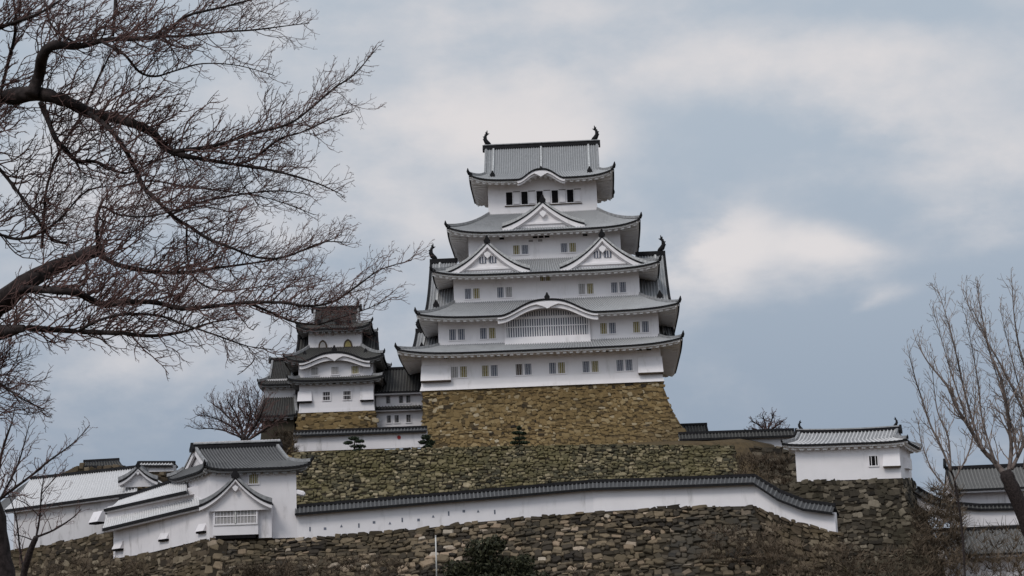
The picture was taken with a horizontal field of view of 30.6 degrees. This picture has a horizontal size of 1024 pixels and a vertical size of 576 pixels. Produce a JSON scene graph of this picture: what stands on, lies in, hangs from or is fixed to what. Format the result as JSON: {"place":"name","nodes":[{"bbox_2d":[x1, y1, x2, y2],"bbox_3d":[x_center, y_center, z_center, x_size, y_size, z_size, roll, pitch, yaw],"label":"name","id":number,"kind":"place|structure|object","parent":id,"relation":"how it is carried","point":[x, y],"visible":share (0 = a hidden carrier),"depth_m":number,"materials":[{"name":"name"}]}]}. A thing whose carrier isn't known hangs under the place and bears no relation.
{"place":"outdoors","nodes":[
{"label":"outdoors","id":0,"kind":"place"},
{"bbox_2d":[0,0,1023,549],"label":"sky","id":1,"kind":"structure","parent":0,"point":[806,170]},
{"bbox_2d":[287,439,851,575],"bbox_3d":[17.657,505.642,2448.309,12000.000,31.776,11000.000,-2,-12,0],"label":"ground","id":2,"kind":"structure","parent":0,"point":[742,445],"depth_m":227.87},
{"bbox_2d":[0,386,96,500],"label":"bare tree","id":3,"kind":"object","parent":2,"relation":"on","point":[5,493],"visible":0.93,"depth_m":40.21,"materials":[{"name":"brown plant"}]},
{"bbox_2d":[7,454,91,575],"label":"bare tree","id":4,"kind":"object","parent":2,"relation":"on","point":[25,564],"visible":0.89,"depth_m":44.95,"materials":[{"name":"brown plant"}]},
{"bbox_2d":[11,532,113,575],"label":"stone wall","id":5,"kind":"structure","parent":2,"relation":"on","point":[96,546],"depth_m":206.85,"materials":[{"name":"grey stone"}]},
{"bbox_2d":[1,461,161,548],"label":"long storehouse","id":6,"kind":"structure","parent":2,"relation":"on","point":[98,490],"depth_m":212.36,"materials":[{"name":"paint"}]},
{"bbox_2d":[83,458,122,467],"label":"skyline roof","id":7,"kind":"structure","parent":2,"relation":"on","point":[89,463],"depth_m":238.59,"materials":[{"name":"tile"}]},
{"bbox_2d":[48,463,176,558],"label":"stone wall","id":8,"kind":"structure","parent":2,"relation":"on","point":[162,476],"depth_m":234.84,"materials":[{"name":"grey stone"}]},
{"bbox_2d":[139,461,177,471],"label":"plaster wall","id":9,"kind":"structure","parent":2,"relation":"on","point":[161,466],"depth_m":230.21,"materials":[{"name":"white paint"}]},
{"bbox_2d":[104,537,216,575],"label":"stone wall","id":10,"kind":"structure","parent":2,"relation":"on","point":[187,560],"depth_m":192.93,"materials":[{"name":"stone"}]},
{"bbox_2d":[102,480,213,557],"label":"side corridor","id":11,"kind":"object","parent":10,"relation":"on","point":[165,515],"visible":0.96,"depth_m":196.81,"materials":[{"name":"paint"}]},
{"bbox_2d":[166,439,313,541],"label":"corner turret","id":12,"kind":"object","parent":10,"relation":"on","point":[247,491],"visible":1,"depth_m":189.86,"materials":[{"name":"paint"}]},
{"bbox_2d":[213,510,257,525],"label":"window","id":13,"kind":"structure","parent":12,"relation":"in","point":[241,517],"depth_m":187.97,"materials":[{"name":"paint"}]},
{"bbox_2d":[247,473,259,484],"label":"window","id":14,"kind":"structure","parent":12,"relation":"in","point":[254,479],"depth_m":190.23,"materials":[{"name":"paint"}]},
{"bbox_2d":[205,539,226,575],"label":"corner stones","id":15,"kind":"object","parent":2,"relation":"on","point":[216,554],"visible":0.96,"depth_m":186.41,"materials":[{"name":"beige stone"}]},
{"bbox_2d":[0,0,434,575],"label":"cherry tree","id":16,"kind":"object","parent":2,"relation":"on","point":[18,288],"visible":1,"depth_m":13.28,"materials":[{"name":"brown plant"}]},
{"bbox_2d":[186,377,289,439],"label":"bare tree","id":17,"kind":"object","parent":2,"relation":"on","point":[247,418],"visible":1,"depth_m":228.49,"materials":[{"name":"brown plant"}]},
{"bbox_2d":[288,410,378,456],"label":"stone base","id":18,"kind":"object","parent":2,"relation":"on","point":[337,420],"visible":0.35,"depth_m":247.75,"materials":[{"name":"brown stone"}]},
{"bbox_2d":[254,356,298,453],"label":"corner turret","id":19,"kind":"object","parent":18,"relation":"on","point":[286,393],"visible":0.58,"depth_m":251.11,"materials":[{"name":"paint"}]},
{"bbox_2d":[282,298,391,412],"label":"keep","id":20,"kind":"structure","parent":18,"relation":"on","point":[337,373],"depth_m":249.49,"materials":[{"name":"paint"}]},
{"bbox_2d":[310,366,318,375],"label":"window","id":21,"kind":"structure","parent":20,"relation":"in","point":[314,371],"depth_m":249.63,"materials":[{"name":"paint"}]},
{"bbox_2d":[318,340,326,347],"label":"bell window","id":22,"kind":"structure","parent":20,"relation":"in","point":[322,343],"depth_m":252.51,"materials":[{"name":"grey wood"}]},
{"bbox_2d":[322,391,330,400],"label":"window","id":23,"kind":"structure","parent":20,"relation":"in","point":[326,395],"depth_m":248.60,"materials":[{"name":"paint"}]},
{"bbox_2d":[330,366,339,375],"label":"window","id":24,"kind":"structure","parent":20,"relation":"in","point":[334,370],"depth_m":249.57,"materials":[{"name":"paint"}]},
{"bbox_2d":[342,390,351,400],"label":"window","id":25,"kind":"structure","parent":20,"relation":"in","point":[346,394],"depth_m":248.54,"materials":[{"name":"paint"}]},
{"bbox_2d":[343,339,352,346],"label":"bell window","id":26,"kind":"structure","parent":20,"relation":"in","point":[347,343],"depth_m":252.45,"materials":[{"name":"yellow wood"}]},
{"bbox_2d":[350,365,359,374],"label":"window","id":27,"kind":"structure","parent":20,"relation":"in","point":[354,369],"depth_m":249.57,"materials":[{"name":"paint"}]},
{"bbox_2d":[374,367,422,426],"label":"connecting corridor","id":28,"kind":"object","parent":18,"relation":"on","point":[399,397],"visible":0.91,"depth_m":250.24,"materials":[{"name":"paint"}]},
{"bbox_2d":[385,395,390,404],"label":"window","id":29,"kind":"structure","parent":28,"relation":"in","point":[388,397],"depth_m":250.36,"materials":[{"name":"paint"}]},
{"bbox_2d":[386,414,391,423],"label":"window","id":30,"kind":"structure","parent":28,"relation":"in","point":[388,416],"depth_m":249.81,"materials":[{"name":"paint"}]},
{"bbox_2d":[394,414,399,423],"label":"window","id":31,"kind":"structure","parent":28,"relation":"in","point":[396,416],"depth_m":249.81,"materials":[{"name":"paint"}]},
{"bbox_2d":[398,395,403,403],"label":"window","id":32,"kind":"structure","parent":28,"relation":"in","point":[400,397],"depth_m":250.36,"materials":[{"name":"paint"}]},
{"bbox_2d":[405,395,411,403],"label":"window","id":33,"kind":"structure","parent":28,"relation":"in","point":[407,397],"depth_m":250.36,"materials":[{"name":"paint"}]},
{"bbox_2d":[405,414,411,422],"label":"window","id":34,"kind":"structure","parent":28,"relation":"in","point":[408,417],"depth_m":249.81,"materials":[{"name":"paint"}]},
{"bbox_2d":[341,436,365,450],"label":"young pine","id":35,"kind":"object","parent":2,"relation":"on","point":[355,439],"visible":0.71,"depth_m":234.07,"materials":[{"name":"green plant"}]},
{"bbox_2d":[293,425,427,451],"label":"plaster wall","id":36,"kind":"structure","parent":2,"relation":"on","point":[399,437],"depth_m":237.47,"materials":[{"name":"paint"}]},
{"bbox_2d":[418,434,434,447],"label":"young pine","id":37,"kind":"object","parent":2,"relation":"on","point":[425,440],"visible":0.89,"depth_m":233.31,"materials":[{"name":"green plant"}]},
{"bbox_2d":[435,535,436,575],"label":"white pole","id":38,"kind":"object","parent":2,"relation":"on","point":[436,554],"visible":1,"depth_m":182.12,"materials":[{"name":"metal"}]},
{"bbox_2d":[218,504,768,575],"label":"stone wall","id":39,"kind":"structure","parent":2,"relation":"on","point":[659,541],"depth_m":188.27,"materials":[{"name":"grey stone"}]},
{"bbox_2d":[442,534,548,575],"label":"evergreen shrub","id":40,"kind":"object","parent":2,"relation":"on","point":[485,560],"visible":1,"depth_m":178.87,"materials":[{"name":"green plant"}]},
{"bbox_2d":[291,444,741,503],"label":"stone wall","id":41,"kind":"structure","parent":2,"relation":"on","point":[330,476],"depth_m":224.22,"materials":[{"name":"stone"}]},
{"bbox_2d":[509,425,529,445],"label":"young pine","id":42,"kind":"object","parent":2,"relation":"on","point":[519,433],"visible":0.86,"depth_m":232.50,"materials":[{"name":"green plant"}]},
{"bbox_2d":[20,427,1023,575],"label":"dry brush","id":43,"kind":"object","parent":2,"relation":"on","point":[950,516],"visible":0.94,"depth_m":190.66,"materials":[{"name":"brown plant"}]},
{"bbox_2d":[421,381,686,447],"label":"stone base","id":44,"kind":"object","parent":2,"relation":"on","point":[613,413],"visible":0.77,"depth_m":240.65,"materials":[{"name":"brown stone"}]},
{"bbox_2d":[394,126,683,393],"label":"castle keep","id":45,"kind":"structure","parent":44,"relation":"on","point":[549,279],"depth_m":247.37,"materials":[{"name":"paint"}]},
{"bbox_2d":[448,328,456,340],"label":"window","id":46,"kind":"structure","parent":45,"relation":"in","point":[452,332],"depth_m":245.52,"materials":[{"name":"paint"}]},
{"bbox_2d":[450,366,458,378],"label":"window","id":47,"kind":"structure","parent":45,"relation":"in","point":[454,369],"depth_m":243.49,"materials":[{"name":"paint"}]},
{"bbox_2d":[457,328,465,340],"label":"window","id":48,"kind":"structure","parent":45,"relation":"in","point":[461,332],"depth_m":245.52,"materials":[{"name":"paint"}]},
{"bbox_2d":[459,365,467,378],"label":"window","id":49,"kind":"structure","parent":45,"relation":"in","point":[463,369],"depth_m":243.43,"materials":[{"name":"paint"}]},
{"bbox_2d":[464,288,471,299],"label":"window","id":50,"kind":"structure","parent":45,"relation":"in","point":[467,291],"depth_m":248.41,"materials":[{"name":"paint"}]},
{"bbox_2d":[472,287,480,299],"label":"window","id":51,"kind":"structure","parent":45,"relation":"in","point":[476,293],"depth_m":248.35,"materials":[{"name":"paint"}]},
{"bbox_2d":[479,327,487,339],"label":"window","id":52,"kind":"structure","parent":45,"relation":"in","point":[483,332],"depth_m":245.40,"materials":[{"name":"paint"}]},
{"bbox_2d":[481,364,489,377],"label":"window","id":53,"kind":"structure","parent":45,"relation":"in","point":[485,371],"depth_m":243.31,"materials":[{"name":"paint"}]},
{"bbox_2d":[488,327,496,339],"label":"window","id":54,"kind":"structure","parent":45,"relation":"in","point":[492,335],"depth_m":245.34,"materials":[{"name":"paint"}]},
{"bbox_2d":[490,364,498,376],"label":"window","id":55,"kind":"structure","parent":45,"relation":"in","point":[494,371],"depth_m":243.31,"materials":[{"name":"paint"}]},
{"bbox_2d":[496,286,504,298],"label":"window","id":56,"kind":"structure","parent":45,"relation":"in","point":[500,294],"depth_m":248.23,"materials":[{"name":"paint"}]},
{"bbox_2d":[505,286,512,297],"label":"window","id":57,"kind":"structure","parent":45,"relation":"in","point":[508,289],"depth_m":248.23,"materials":[{"name":"paint"}]},
{"bbox_2d":[505,191,512,205],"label":"window","id":58,"kind":"structure","parent":45,"relation":"in","point":[508,195],"depth_m":254.68,"materials":[{"name":"paint"}]},
{"bbox_2d":[512,244,520,255],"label":"window","id":59,"kind":"structure","parent":45,"relation":"in","point":[516,250],"depth_m":250.97,"materials":[{"name":"paint"}]},
{"bbox_2d":[515,363,523,375],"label":"window","id":60,"kind":"structure","parent":45,"relation":"in","point":[518,366],"depth_m":243.19,"materials":[{"name":"paint"}]},
{"bbox_2d":[520,191,528,204],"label":"window","id":61,"kind":"structure","parent":45,"relation":"in","point":[524,194],"depth_m":254.62,"materials":[{"name":"paint"}]},
{"bbox_2d":[521,244,528,254],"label":"window","id":62,"kind":"structure","parent":45,"relation":"in","point":[524,247],"depth_m":250.97,"materials":[{"name":"paint"}]},
{"bbox_2d":[524,362,532,375],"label":"window","id":63,"kind":"structure","parent":45,"relation":"in","point":[527,366],"depth_m":243.13,"materials":[{"name":"paint"}]},
{"bbox_2d":[536,190,543,203],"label":"window","id":64,"kind":"structure","parent":45,"relation":"in","point":[538,192],"depth_m":254.62,"materials":[{"name":"paint"}]},
{"bbox_2d":[548,361,556,374],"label":"window","id":65,"kind":"structure","parent":45,"relation":"in","point":[552,366],"depth_m":243.02,"materials":[{"name":"paint"}]},
{"bbox_2d":[551,189,558,203],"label":"window","id":66,"kind":"structure","parent":45,"relation":"in","point":[554,193],"depth_m":254.43,"materials":[{"name":"paint"}]},
{"bbox_2d":[557,361,565,374],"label":"window","id":67,"kind":"structure","parent":45,"relation":"in","point":[561,365],"depth_m":242.96,"materials":[{"name":"paint"}]},
{"bbox_2d":[560,242,567,253],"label":"window","id":68,"kind":"structure","parent":45,"relation":"in","point":[563,245],"depth_m":250.79,"materials":[{"name":"paint"}]},
{"bbox_2d":[566,189,573,202],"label":"window","id":69,"kind":"structure","parent":45,"relation":"in","point":[569,192],"depth_m":254.37,"materials":[{"name":"paint"}]},
{"bbox_2d":[568,242,576,252],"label":"window","id":70,"kind":"structure","parent":45,"relation":"in","point":[572,246],"depth_m":250.73,"materials":[{"name":"paint"}]},
{"bbox_2d":[577,283,585,294],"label":"window","id":71,"kind":"structure","parent":45,"relation":"in","point":[581,286],"depth_m":247.87,"materials":[{"name":"paint"}]},
{"bbox_2d":[581,360,590,373],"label":"window","id":72,"kind":"structure","parent":45,"relation":"in","point":[585,363],"depth_m":242.84,"materials":[{"name":"paint"}]},
{"bbox_2d":[586,282,594,294],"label":"window","id":73,"kind":"structure","parent":45,"relation":"in","point":[590,285],"depth_m":247.81,"materials":[{"name":"paint"}]},
{"bbox_2d":[590,360,599,372],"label":"window","id":74,"kind":"structure","parent":45,"relation":"in","point":[594,363],"depth_m":242.78,"materials":[{"name":"paint"}]},
{"bbox_2d":[599,322,607,334],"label":"window","id":75,"kind":"structure","parent":45,"relation":"in","point":[603,326],"depth_m":244.80,"materials":[{"name":"paint"}]},
{"bbox_2d":[608,321,616,334],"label":"window","id":76,"kind":"structure","parent":45,"relation":"in","point":[612,326],"depth_m":244.74,"materials":[{"name":"paint"}]},
{"bbox_2d":[610,281,618,293],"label":"window","id":77,"kind":"structure","parent":45,"relation":"in","point":[613,284],"depth_m":247.69,"materials":[{"name":"paint"}]},
{"bbox_2d":[615,359,624,371],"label":"window","id":78,"kind":"structure","parent":45,"relation":"in","point":[619,362],"depth_m":242.69,"materials":[{"name":"paint"}]},
{"bbox_2d":[618,281,626,293],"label":"window","id":79,"kind":"structure","parent":45,"relation":"in","point":[622,284],"depth_m":247.69,"materials":[{"name":"paint"}]},
{"bbox_2d":[624,358,633,371],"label":"window","id":80,"kind":"structure","parent":45,"relation":"in","point":[628,362],"depth_m":242.66,"materials":[{"name":"paint"}]},
{"bbox_2d":[632,320,640,333],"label":"window","id":81,"kind":"structure","parent":45,"relation":"in","point":[636,325],"depth_m":244.62,"materials":[{"name":"paint"}]},
{"bbox_2d":[641,320,649,332],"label":"window","id":82,"kind":"structure","parent":45,"relation":"in","point":[645,326],"depth_m":244.56,"materials":[{"name":"paint"}]},
{"bbox_2d":[295,474,838,539],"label":"plaster wall","id":83,"kind":"structure","parent":2,"relation":"on","point":[382,514],"depth_m":190.65,"materials":[{"name":"paint"}]},
{"bbox_2d":[680,423,707,431],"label":"gate roof","id":84,"kind":"structure","parent":2,"relation":"on","point":[689,427],"depth_m":247.54,"materials":[{"name":"tile"}]},
{"bbox_2d":[678,428,794,446],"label":"plaster wall","id":85,"kind":"structure","parent":2,"relation":"on","point":[774,437],"depth_m":236.64,"materials":[{"name":"tile"}]},
{"bbox_2d":[744,407,789,429],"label":"bare tree","id":86,"kind":"object","parent":2,"relation":"on","point":[770,424],"visible":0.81,"depth_m":244.23,"materials":[{"name":"brown plant"}]},
{"bbox_2d":[749,446,796,491],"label":"bush","id":87,"kind":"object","parent":2,"relation":"on","point":[772,451],"depth_m":225.12,"materials":[{"name":"plant"}]},
{"bbox_2d":[756,507,846,575],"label":"stone wall","id":88,"kind":"structure","parent":2,"relation":"on","point":[791,530],"depth_m":184.28,"materials":[{"name":"grey stone"}]},
{"bbox_2d":[788,478,944,575],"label":"stone base","id":89,"kind":"object","parent":2,"relation":"on","point":[872,516],"visible":0.37,"depth_m":202.91,"materials":[{"name":"grey stone"}]},
{"bbox_2d":[781,418,922,481],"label":"corner turret","id":90,"kind":"object","parent":89,"relation":"on","point":[882,452],"visible":1,"depth_m":205.32,"materials":[{"name":"paint"}]},
{"bbox_2d":[868,455,878,466],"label":"window","id":91,"kind":"structure","parent":90,"relation":"in","point":[873,460],"depth_m":205.19,"materials":[{"name":"paint"}]},
{"bbox_2d":[902,335,983,575],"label":"bare tree","id":92,"kind":"object","parent":2,"relation":"on","point":[949,463],"visible":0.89,"depth_m":66.32,"materials":[{"name":"brown plant"}]},
{"bbox_2d":[914,486,1018,525],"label":"plaster wall","id":93,"kind":"structure","parent":2,"relation":"on","point":[991,513],"depth_m":204.14,"materials":[{"name":"paint"}]},
{"bbox_2d":[913,267,1023,536],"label":"bare tree","id":94,"kind":"object","parent":2,"relation":"on","point":[1013,491],"visible":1,"depth_m":60.53,"materials":[{"name":"brown plant"}]},
{"bbox_2d":[937,525,1023,575],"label":"stone wall","id":95,"kind":"structure","parent":2,"relation":"on","point":[998,536],"depth_m":201.09,"materials":[{"name":"grey stone"}]},
{"bbox_2d":[943,458,1023,526],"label":"storehouse","id":96,"kind":"structure","parent":2,"relation":"on","point":[984,483],"depth_m":215.53,"materials":[{"name":"grey tile"}]}
]}

